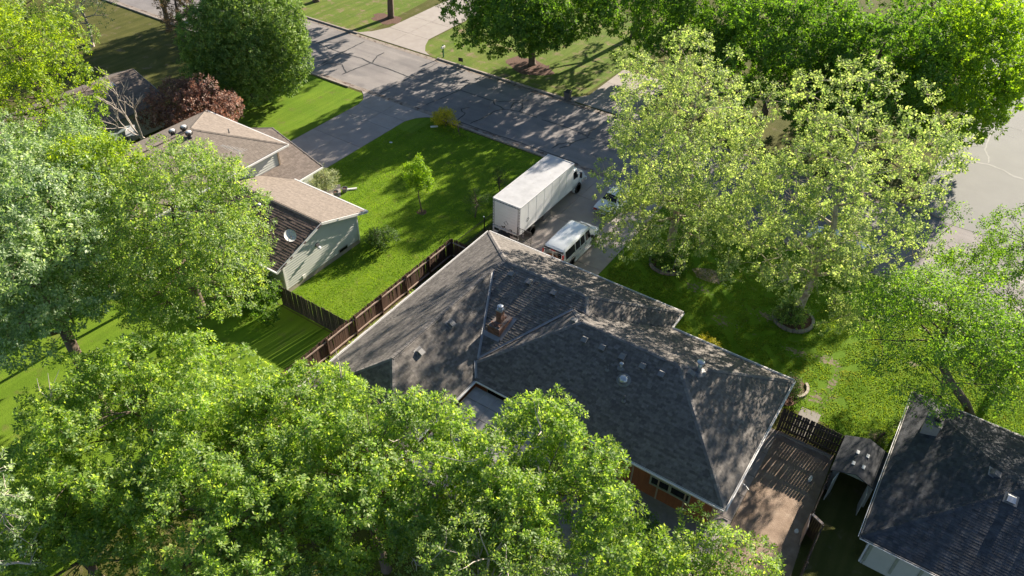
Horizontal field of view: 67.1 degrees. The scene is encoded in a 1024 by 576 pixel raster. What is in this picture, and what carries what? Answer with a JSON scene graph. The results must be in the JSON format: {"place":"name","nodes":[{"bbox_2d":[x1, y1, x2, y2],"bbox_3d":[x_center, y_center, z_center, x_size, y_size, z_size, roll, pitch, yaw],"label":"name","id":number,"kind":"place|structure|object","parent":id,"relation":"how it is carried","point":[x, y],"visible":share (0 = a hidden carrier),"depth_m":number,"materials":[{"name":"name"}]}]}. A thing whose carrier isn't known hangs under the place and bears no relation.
{"place":"outdoors","nodes":[
{"label":"outdoors","id":0,"kind":"place"},
{"bbox_2d":[0,69,168,177],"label":"house","id":1,"kind":"structure","parent":0,"point":[137,83],"depth_m":71.10,"materials":[{"name":"grey"}]},
{"bbox_2d":[0,249,333,575],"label":"lawn","id":2,"kind":"structure","parent":0,"point":[288,339],"depth_m":51.38,"materials":[{"name":"plant"}]},
{"bbox_2d":[0,145,133,421],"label":"silver maple","id":3,"kind":"object","parent":2,"relation":"on","point":[29,268],"visible":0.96,"depth_m":40.22,"materials":[{"name":"green plant"}]},
{"bbox_2d":[41,127,162,293],"bbox_3d":[-24.846,-3.319,48.796,5.803,14.558,6.451,24,45,25],"label":"tree","id":4,"kind":"object","parent":2,"relation":"on","point":[72,147],"visible":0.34,"depth_m":45.10,"materials":[{"name":"green plant"}]},
{"bbox_2d":[74,133,278,342],"bbox_3d":[-19.058,-1.149,45.874,11.214,15.486,11.313,24,45,25],"label":"maple tree","id":5,"kind":"object","parent":2,"relation":"on","point":[183,242],"visible":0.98,"depth_m":42.80,"materials":[{"name":"green plant"}]},
{"bbox_2d":[219,268,282,326],"bbox_3d":[-18.005,0.323,53.977,3.547,2.846,5.982,-28,48,-31],"label":"dark shrub","id":6,"kind":"object","parent":2,"relation":"on","point":[271,293],"visible":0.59,"depth_m":53.17,"materials":[{"name":"green plant"}]},
{"bbox_2d":[226,74,362,140],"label":"lawn","id":7,"kind":"structure","parent":0,"point":[314,103],"depth_m":77.46,"materials":[{"name":"plant"}]},
{"bbox_2d":[130,73,244,130],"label":"purple tree","id":8,"kind":"object","parent":7,"relation":"on","point":[190,91],"visible":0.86,"depth_m":68.06,"materials":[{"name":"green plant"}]},
{"bbox_2d":[172,0,314,109],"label":"round maple","id":9,"kind":"object","parent":7,"relation":"on","point":[243,39],"visible":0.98,"depth_m":71.97,"materials":[{"name":"green plant"}]},
{"bbox_2d":[263,0,426,34],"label":"lawn","id":10,"kind":"structure","parent":0,"point":[356,15],"depth_m":97.89,"materials":[{"name":"plant"}]},
{"bbox_2d":[371,13,401,24],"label":"bare dirt patch","id":11,"kind":"object","parent":10,"relation":"on","point":[382,18],"visible":0.95,"depth_m":95.91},
{"bbox_2d":[387,0,394,18],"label":"shade tree","id":12,"kind":"object","parent":10,"relation":"on","point":[390,7],"visible":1,"depth_m":95.55,"materials":[{"name":"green plant"}]},
{"bbox_2d":[291,91,432,173],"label":"neighbour driveway","id":13,"kind":"structure","parent":0,"point":[368,118],"depth_m":74.50,"materials":[{"name":"concrete"}]},
{"bbox_2d":[190,117,541,331],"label":"lawn","id":14,"kind":"structure","parent":0,"point":[414,126],"depth_m":65.31,"materials":[{"name":"plant"}]},
{"bbox_2d":[279,285,346,332],"bbox_3d":[-13.623,1.647,53.011,6.390,1.879,0.137,24,45,25],"label":"wood fence","id":15,"kind":"object","parent":14,"relation":"on","point":[332,322],"visible":0.94,"depth_m":53.05,"materials":[{"name":"wood"}]},
{"bbox_2d":[308,163,340,191],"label":"sage shrub","id":16,"kind":"object","parent":14,"relation":"on","point":[329,179],"visible":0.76,"depth_m":65.17,"materials":[{"name":"green plant"}]},
{"bbox_2d":[321,184,340,196],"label":"front walkway","id":17,"kind":"structure","parent":14,"relation":"on","point":[338,187],"depth_m":66.17,"materials":[{"name":"concrete"}]},
{"bbox_2d":[332,190,338,195],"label":"planter pot","id":18,"kind":"object","parent":17,"relation":"on","point":[335,192],"visible":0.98,"depth_m":65.39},
{"bbox_2d":[341,186,347,192],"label":"planter pot","id":19,"kind":"object","parent":14,"relation":"on","point":[344,189],"visible":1,"depth_m":65.88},
{"bbox_2d":[363,224,399,250],"bbox_3d":[-10.104,-3.977,59.627,2.448,2.289,3.144,24,45,25],"label":"dark shrub","id":20,"kind":"object","parent":14,"relation":"on","point":[377,244],"visible":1,"depth_m":59.21,"materials":[{"name":"green plant"}]},
{"bbox_2d":[417,209,426,214],"bbox_3d":[-7.449,-6.300,64.029,0.876,0.001,0.831,24,45,25],"label":"mulch ring","id":21,"kind":"object","parent":14,"relation":"on","point":[424,212],"visible":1,"depth_m":63.98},
{"bbox_2d":[401,153,434,212],"bbox_3d":[-7.486,-8.450,62.313,2.257,5.637,2.432,-26,47,-28],"label":"sapling","id":22,"kind":"object","parent":21,"relation":"on","point":[417,178],"visible":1,"depth_m":61.47,"materials":[{"name":"green plant"}]},
{"bbox_2d":[430,106,459,127],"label":"golden shrub","id":23,"kind":"object","parent":14,"relation":"on","point":[438,116],"visible":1,"depth_m":74.44,"materials":[{"name":"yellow plant"}]},
{"bbox_2d":[444,124,469,140],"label":"ground shrub","id":24,"kind":"object","parent":14,"relation":"on","point":[457,133],"visible":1,"depth_m":73.68,"materials":[{"name":"green plant"}]},
{"bbox_2d":[462,185,489,217],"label":"spruce sapling","id":25,"kind":"object","parent":14,"relation":"on","point":[476,201],"visible":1,"depth_m":62.60,"materials":[{"name":"green plant"}]},
{"bbox_2d":[489,167,509,191],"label":"spruce sapling","id":26,"kind":"object","parent":14,"relation":"on","point":[499,182],"visible":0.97,"depth_m":65.17,"materials":[{"name":"green plant"}]},
{"bbox_2d":[359,0,472,55],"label":"driveway","id":27,"kind":"structure","parent":0,"point":[417,32],"depth_m":93.47,"materials":[{"name":"concrete"}]},
{"bbox_2d":[399,480,565,555],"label":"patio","id":28,"kind":"structure","parent":0,"point":[434,497],"depth_m":42.81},
{"bbox_2d":[0,0,1022,575],"bbox_3d":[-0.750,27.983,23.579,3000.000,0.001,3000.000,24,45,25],"label":"ground","id":29,"kind":"structure","parent":0,"point":[144,46],"depth_m":75.38,"materials":[{"name":"plant"}]},
{"bbox_2d":[0,447,47,575],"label":"tree","id":30,"kind":"object","parent":29,"relation":"on","point":[20,496],"visible":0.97,"depth_m":31.99,"materials":[{"name":"green plant"}]},
{"bbox_2d":[0,0,101,73],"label":"leafy tree","id":31,"kind":"object","parent":29,"relation":"on","point":[48,8],"visible":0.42,"depth_m":77.91,"materials":[{"name":"green plant"}]},
{"bbox_2d":[0,0,112,161],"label":"yellow tree","id":32,"kind":"object","parent":29,"relation":"on","point":[30,75],"visible":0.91,"depth_m":59.67,"materials":[{"name":"green plant"}]},
{"bbox_2d":[9,92,125,181],"bbox_3d":[-34.771,-10.868,61.763,9.015,8.941,7.792,24,45,25],"label":"leafy tree","id":33,"kind":"object","parent":29,"relation":"on","point":[79,105],"visible":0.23,"depth_m":60.73,"materials":[{"name":"green plant"}]},
{"bbox_2d":[0,446,145,575],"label":"maple tree","id":34,"kind":"object","parent":29,"relation":"on","point":[131,561],"visible":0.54,"depth_m":34.46,"materials":[{"name":"green plant"}]},
{"bbox_2d":[0,104,147,321],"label":"silver maple","id":35,"kind":"object","parent":29,"relation":"on","point":[34,148],"visible":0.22,"depth_m":45.45,"materials":[{"name":"green plant"}]},
{"bbox_2d":[54,0,117,46],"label":"leafy tree","id":36,"kind":"object","parent":29,"relation":"on","point":[91,15],"visible":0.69,"depth_m":84.79,"materials":[{"name":"green plant"}]},
{"bbox_2d":[93,67,144,139],"bbox_3d":[-30.846,-12.548,62.916,4.054,10.106,4.088,-3,40,-6],"label":"dead tree","id":37,"kind":"object","parent":29,"relation":"on","point":[141,137],"visible":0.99,"depth_m":61.65,"materials":[{"name":"grey plant"}]},
{"bbox_2d":[0,327,282,575],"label":"maple tree","id":38,"kind":"object","parent":29,"relation":"on","point":[156,417],"visible":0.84,"depth_m":36.52,"materials":[{"name":"green plant"}]},
{"bbox_2d":[160,0,178,30],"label":"shade tree","id":39,"kind":"object","parent":29,"relation":"on","point":[167,27],"visible":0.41,"depth_m":90.86,"materials":[{"name":"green plant"}]},
{"bbox_2d":[152,0,197,46],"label":"shade tree","id":40,"kind":"object","parent":29,"relation":"on","point":[171,20],"visible":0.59,"depth_m":85.10,"materials":[{"name":"green plant"}]},
{"bbox_2d":[41,110,367,291],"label":"house","id":41,"kind":"structure","parent":29,"relation":"on","point":[316,231],"depth_m":58.77,"materials":[{"name":"beige"}]},
{"bbox_2d":[111,125,135,145],"bbox_3d":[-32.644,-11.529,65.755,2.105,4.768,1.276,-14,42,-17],"label":"roof hood","id":42,"kind":"object","parent":41,"relation":"on","point":[127,132],"visible":0.54,"depth_m":64.59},
{"bbox_2d":[339,244,347,253],"bbox_3d":[-12.923,-2.991,59.143,0.065,0.340,0.950,24,45,25],"label":"basement window","id":43,"kind":"structure","parent":41,"relation":"in","point":[345,247],"depth_m":59.13,"materials":[{"name":"black glass"}]},
{"bbox_2d":[117,404,360,575],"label":"maple tree","id":44,"kind":"object","parent":29,"relation":"on","point":[214,494],"visible":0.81,"depth_m":33.20,"materials":[{"name":"green plant"}]},
{"bbox_2d":[217,349,380,481],"bbox_3d":[-10.834,7.249,40.404,7.465,9.757,7.624,24,45,25],"label":"maple tree","id":45,"kind":"object","parent":29,"relation":"on","point":[266,408],"visible":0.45,"depth_m":38.36,"materials":[{"name":"green plant"}]},
{"bbox_2d":[283,280,426,405],"bbox_3d":[-10.351,3.650,52.135,0.850,0.020,15.500,24,45,25],"label":"concrete strip","id":46,"kind":"object","parent":29,"relation":"on","point":[373,323],"visible":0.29,"depth_m":53.63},
{"bbox_2d":[306,289,414,378],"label":"weeds","id":47,"kind":"object","parent":46,"relation":"on","point":[370,324],"visible":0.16,"depth_m":52.56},
{"bbox_2d":[223,378,504,575],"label":"maple tree","id":48,"kind":"object","parent":29,"relation":"on","point":[376,463],"visible":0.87,"depth_m":34.21,"materials":[{"name":"green plant"}]},
{"bbox_2d":[279,239,450,395],"bbox_3d":[-9.787,1.827,52.919,0.137,1.879,18.540,24,45,25],"label":"wood fence","id":49,"kind":"object","parent":29,"relation":"on","point":[380,304],"visible":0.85,"depth_m":53.40,"materials":[{"name":"wood"}]},
{"bbox_2d":[451,239,467,257],"bbox_3d":[-3.332,-2.445,58.193,3.090,1.879,0.131,24,45,25],"label":"wood fence","id":50,"kind":"object","parent":29,"relation":"on","point":[460,247],"visible":0.38,"depth_m":58.42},
{"bbox_2d":[455,212,492,248],"bbox_3d":[-2.174,-5.168,61.718,0.191,1.490,8.202,25,45,25],"label":"iron fence","id":51,"kind":"object","parent":29,"relation":"on","point":[470,235],"visible":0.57,"depth_m":60.68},
{"bbox_2d":[391,486,574,575],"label":"tree","id":52,"kind":"object","parent":29,"relation":"on","point":[443,562],"visible":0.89,"depth_m":31.40,"materials":[{"name":"green plant"}]},
{"bbox_2d":[425,383,650,575],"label":"maple tree","id":53,"kind":"object","parent":29,"relation":"on","point":[563,476],"visible":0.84,"depth_m":33.21,"materials":[{"name":"green plant"}]},
{"bbox_2d":[104,0,1022,327],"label":"kerb","id":54,"kind":"structure","parent":29,"relation":"on","point":[486,134],"depth_m":74.79,"materials":[{"name":"concrete"}]},
{"bbox_2d":[253,1,945,219],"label":"kerb","id":55,"kind":"structure","parent":29,"relation":"on","point":[491,76],"depth_m":82.31,"materials":[{"name":"concrete"}]},
{"bbox_2d":[587,0,764,88],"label":"shade tree","id":56,"kind":"object","parent":29,"relation":"on","point":[675,13],"visible":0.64,"depth_m":75.57,"materials":[{"name":"green plant"}]},
{"bbox_2d":[606,500,785,575],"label":"tree","id":57,"kind":"object","parent":29,"relation":"on","point":[681,559],"visible":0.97,"depth_m":33.37,"materials":[{"name":"green plant"}]},
{"bbox_2d":[680,428,777,574],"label":"side walkway","id":58,"kind":"structure","parent":29,"relation":"on","point":[727,516],"depth_m":43.49,"materials":[{"name":"concrete"}]},
{"bbox_2d":[682,0,873,135],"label":"shade tree","id":59,"kind":"object","parent":29,"relation":"on","point":[808,45],"visible":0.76,"depth_m":67.95,"materials":[{"name":"green plant"}]},
{"bbox_2d":[757,0,843,57],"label":"shade tree","id":60,"kind":"object","parent":29,"relation":"on","point":[800,12],"visible":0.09,"depth_m":81.95,"materials":[{"name":"green plant"}]},
{"bbox_2d":[776,409,844,455],"bbox_3d":[17.700,8.569,45.791,3.710,1.878,0.134,24,45,25],"label":"wood fence","id":61,"kind":"object","parent":29,"relation":"on","point":[791,415],"visible":1,"depth_m":45.78,"materials":[{"name":"wood"}]},
{"bbox_2d":[799,524,823,575],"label":"wood fence","id":62,"kind":"object","parent":29,"relation":"on","point":[806,563],"visible":1,"depth_m":39.20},
{"bbox_2d":[812,470,831,513],"bbox_3d":[17.520,10.868,43.059,0.137,1.879,6.090,24,45,25],"label":"wood fence","id":63,"kind":"object","parent":29,"relation":"on","point":[824,486],"visible":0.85,"depth_m":42.00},
{"bbox_2d":[823,435,888,514],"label":"shed","id":64,"kind":"structure","parent":29,"relation":"on","point":[861,459],"depth_m":42.67,"materials":[{"name":"beige"}]},
{"bbox_2d":[823,472,839,499],"bbox_3d":[17.750,10.975,42.877,0.040,1.850,0.780,33,49,31],"label":"door","id":65,"kind":"structure","parent":64,"relation":"in","point":[833,481],"depth_m":42.72,"materials":[{"name":"beige"}]},
{"bbox_2d":[856,485,867,514],"bbox_3d":[19.127,11.595,42.184,0.040,1.850,0.780,18,43,19],"label":"door","id":66,"kind":"structure","parent":64,"relation":"in","point":[864,495],"depth_m":42.09,"materials":[{"name":"beige"}]},
{"bbox_2d":[791,0,963,156],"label":"shade tree","id":67,"kind":"object","parent":29,"relation":"on","point":[932,39],"visible":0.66,"depth_m":63.94,"materials":[{"name":"green plant"}]},
{"bbox_2d":[865,0,996,53],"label":"shade tree","id":68,"kind":"object","parent":29,"relation":"on","point":[915,7],"visible":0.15,"depth_m":77.27,"materials":[{"name":"green plant"}]},
{"bbox_2d":[858,391,1023,575],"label":"house","id":69,"kind":"structure","parent":29,"relation":"on","point":[948,499],"depth_m":39.16,"materials":[{"name":"grey"}]},
{"bbox_2d":[884,0,1023,147],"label":"shade tree","id":70,"kind":"object","parent":29,"relation":"on","point":[977,92],"visible":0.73,"depth_m":63.70,"materials":[{"name":"green plant"}]},
{"bbox_2d":[287,230,795,525],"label":"house","id":71,"kind":"structure","parent":0,"point":[486,324],"depth_m":45.17,"materials":[{"name":"grey"}]},
{"bbox_2d":[487,389,505,400],"bbox_3d":[-0.851,6.661,46.551,1.600,1.200,0.080,24,45,25],"label":"window","id":72,"kind":"structure","parent":71,"relation":"in","point":[492,393],"depth_m":46.40,"materials":[{"name":"black glass"}]},
{"bbox_2d":[649,475,669,492],"bbox_3d":[8.063,10.671,42.076,1.190,0.760,0.100,24,45,25],"label":"window","id":73,"kind":"structure","parent":71,"relation":"in","point":[663,486],"depth_m":42.11,"materials":[{"name":"black glass"}]},
{"bbox_2d":[668,485,690,503],"bbox_3d":[9.033,11.107,41.588,1.190,0.760,0.100,24,45,25],"label":"window","id":74,"kind":"structure","parent":71,"relation":"in","point":[675,492],"depth_m":41.64,"materials":[{"name":"black glass"}]},
{"bbox_2d":[412,0,673,96],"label":"lawn","id":75,"kind":"structure","parent":0,"point":[579,68],"depth_m":87.65,"materials":[{"name":"plant"}]},
{"bbox_2d":[506,56,554,75],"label":"bare dirt patch","id":76,"kind":"object","parent":75,"relation":"on","point":[519,65],"visible":0.95,"depth_m":86.02,"materials":[{"name":"soil"}]},
{"bbox_2d":[435,0,625,65],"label":"shade tree","id":77,"kind":"object","parent":76,"relation":"on","point":[533,26],"visible":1,"depth_m":78.28,"materials":[{"name":"green plant"}]},
{"bbox_2d":[563,89,572,100],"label":"wheelie bin","id":78,"kind":"object","parent":75,"relation":"on","point":[567,94],"visible":1,"depth_m":79.40,"materials":[{"name":"plastic"}]},
{"bbox_2d":[606,1,660,37],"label":"shade tree","id":79,"kind":"object","parent":75,"relation":"on","point":[630,36],"visible":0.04,"depth_m":91.38,"materials":[{"name":"green plant"}]},
{"bbox_2d":[117,0,1023,321],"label":"street","id":80,"kind":"structure","parent":0,"point":[569,132],"depth_m":77.35,"materials":[{"name":"asphalt"}]},
{"bbox_2d":[806,225,870,258],"bbox_3d":[25.798,-3.776,60.949,4.680,1.470,2.120,24,45,25],"label":"parked car","id":81,"kind":"object","parent":80,"relation":"on","point":[819,228],"visible":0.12,"depth_m":60.89,"materials":[{"name":"grey metal"}]},
{"bbox_2d":[493,167,664,274],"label":"driveway","id":82,"kind":"structure","parent":0,"point":[571,205],"depth_m":63.40,"materials":[{"name":"concrete"}]},
{"bbox_2d":[493,154,586,246],"bbox_3d":[2.963,-7.617,63.109,4.088,3.665,11.480,24,45,25],"label":"box truck","id":83,"kind":"object","parent":82,"relation":"on","point":[524,202],"visible":0.99,"depth_m":60.94,"materials":[{"name":"metal"}]},
{"bbox_2d":[542,220,599,264],"bbox_3d":[4.609,-3.662,59.610,2.500,2.113,5.890,24,45,25],"label":"van","id":84,"kind":"object","parent":82,"relation":"on","point":[569,242],"visible":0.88,"depth_m":58.43,"materials":[{"name":"white metal"}]},
{"bbox_2d":[593,184,629,216],"bbox_3d":[8.684,-7.535,64.834,2.120,1.470,4.680,24,45,25],"label":"parked car","id":85,"kind":"object","parent":82,"relation":"on","point":[596,208],"visible":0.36,"depth_m":63.79,"materials":[{"name":"grey metal"}]},
{"bbox_2d":[516,466,703,575],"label":"patio slab","id":86,"kind":"structure","parent":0,"point":[668,515],"depth_m":42.02,"materials":[{"name":"concrete"}]},
{"bbox_2d":[613,509,670,560],"bbox_3d":[6.459,12.748,40.105,3.934,2.567,3.011,49,59,41],"label":"dark shrub","id":87,"kind":"object","parent":86,"relation":"on","point":[652,525],"visible":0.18,"depth_m":39.85,"materials":[{"name":"green plant"}]},
{"bbox_2d":[571,70,666,121],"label":"driveway","id":88,"kind":"structure","parent":0,"point":[599,98],"depth_m":80.70,"materials":[{"name":"concrete"}]},
{"bbox_2d":[709,430,833,575],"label":"patio","id":89,"kind":"structure","parent":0,"point":[777,505],"depth_m":43.14,"materials":[{"name":"concrete"}]},
{"bbox_2d":[777,431,830,458],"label":"sill boards","id":90,"kind":"object","parent":89,"relation":"on","point":[803,444],"visible":1,"depth_m":46.09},
{"bbox_2d":[799,513,823,544],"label":"gate","id":91,"kind":"structure","parent":89,"relation":"on","point":[809,529],"depth_m":40.74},
{"bbox_2d":[679,280,917,441],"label":"bare soil","id":92,"kind":"structure","parent":0,"point":[765,315],"depth_m":51.86,"materials":[{"name":"soil"}]},
{"bbox_2d":[792,407,820,438],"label":"walkway","id":93,"kind":"structure","parent":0,"point":[808,414],"depth_m":47.95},
{"bbox_2d":[598,203,1023,468],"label":"lawn","id":94,"kind":"structure","parent":0,"point":[756,357],"depth_m":53.28,"materials":[{"name":"plant"}]},
{"bbox_2d":[649,255,685,275],"bbox_3d":[11.928,-1.904,59.287,2.803,0.249,2.822,24,45,25],"label":"planter ring","id":95,"kind":"object","parent":94,"relation":"on","point":[653,267],"visible":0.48,"depth_m":58.66,"materials":[{"name":"stone"}]},
{"bbox_2d":[647,247,689,274],"bbox_3d":[12.028,-2.276,58.511,3.376,2.057,2.580,24,45,25],"label":"ring shrub","id":96,"kind":"object","parent":95,"relation":"in","point":[669,261],"visible":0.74,"depth_m":58.13,"materials":[{"name":"green plant"}]},
{"bbox_2d":[588,24,790,276],"bbox_3d":[11.659,-8.673,53.169,12.729,18.547,15.746,4,40,3],"label":"sycamore","id":97,"kind":"object","parent":95,"relation":"in","point":[694,215],"visible":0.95,"depth_m":51.84,"materials":[{"name":"green plant"}]},
{"bbox_2d":[692,268,726,283],"bbox_3d":[14.941,-0.968,58.418,2.767,0.001,1.585,24,45,25],"label":"bare dirt patch","id":98,"kind":"object","parent":94,"relation":"on","point":[709,274],"visible":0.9,"depth_m":58.45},
{"bbox_2d":[772,306,814,333],"bbox_3d":[19.925,2.159,54.717,2.911,0.246,2.937,24,45,25],"label":"planter ring","id":99,"kind":"object","parent":94,"relation":"on","point":[810,320],"visible":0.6,"depth_m":54.08,"materials":[{"name":"stone"}]},
{"bbox_2d":[768,296,813,330],"bbox_3d":[19.343,1.793,53.856,2.912,2.032,2.706,24,45,25],"label":"ring shrub","id":100,"kind":"object","parent":99,"relation":"in","point":[798,317],"visible":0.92,"depth_m":53.58,"materials":[{"name":"green plant"}]},
{"bbox_2d":[698,54,983,337],"bbox_3d":[20.583,-4.751,48.862,15.574,18.548,15.457,-18,44,-22],"label":"sycamore","id":101,"kind":"object","parent":99,"relation":"in","point":[844,241],"visible":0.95,"depth_m":46.63,"materials":[{"name":"green plant"}]},
{"bbox_2d":[784,376,805,405],"bbox_3d":[17.799,6.561,49.544,1.789,0.001,2.886,24,45,25],"label":"mulch bed","id":102,"kind":"object","parent":94,"relation":"on","point":[788,402],"visible":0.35,"depth_m":49.01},
{"bbox_2d":[786,372,804,404],"bbox_3d":[17.769,6.168,48.814,1.511,1.762,2.277,6,40,5],"label":"corner shrub","id":103,"kind":"object","parent":102,"relation":"on","point":[796,389],"visible":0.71,"depth_m":48.50,"materials":[{"name":"green plant"}]},
{"bbox_2d":[795,383,809,397],"bbox_3d":[18.671,6.640,49.416,0.523,0.160,1.682,31,48,30],"label":"planter edging","id":104,"kind":"object","parent":102,"relation":"on","point":[807,390],"visible":0.87,"depth_m":49.33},
{"bbox_2d":[867,426,888,448],"bbox_3d":[21.701,9.019,45.885,1.493,1.474,1.873,24,45,25],"label":"round shrub","id":105,"kind":"object","parent":94,"relation":"on","point":[880,436],"visible":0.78,"depth_m":45.76,"materials":[{"name":"green plant"}]},
{"bbox_2d":[886,415,902,434],"bbox_3d":[23.548,8.398,46.540,1.701,1.482,1.840,24,45,25],"label":"round shrub","id":106,"kind":"object","parent":94,"relation":"on","point":[898,423],"visible":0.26,"depth_m":46.70,"materials":[{"name":"green plant"}]},
{"bbox_2d":[840,258,1023,428],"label":"leaning tree","id":107,"kind":"object","parent":94,"relation":"on","point":[947,352],"visible":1,"depth_m":39.15,"materials":[{"name":"green plant"}]},
{"bbox_2d":[923,200,1023,352],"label":"leafy tree","id":108,"kind":"object","parent":94,"relation":"on","point":[950,259],"visible":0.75,"depth_m":47.72,"materials":[{"name":"green plant"}]},
{"bbox_2d":[994,334,1023,410],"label":"leafy tree","id":109,"kind":"object","parent":94,"relation":"on","point":[1001,396],"visible":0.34,"depth_m":43.33,"materials":[{"name":"green plant"}]},
{"label":"mulch bed","id":110,"kind":"structure","parent":94,"relation":"on","visible":0},
{"bbox_2d":[698,333,720,346],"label":"eave shrub","id":111,"kind":"object","parent":110,"relation":"on","point":[704,337],"visible":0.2,"depth_m":50.90,"materials":[{"name":"yellow plant"}]},
{"bbox_2d":[904,292,1015,331],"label":"walkway","id":112,"kind":"structure","parent":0,"point":[946,309],"depth_m":56.13,"materials":[{"name":"concrete"}]},
{"bbox_2d":[915,0,1023,246],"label":"side street","id":113,"kind":"structure","parent":0,"point":[992,179],"depth_m":69.40,"materials":[{"name":"concrete"}]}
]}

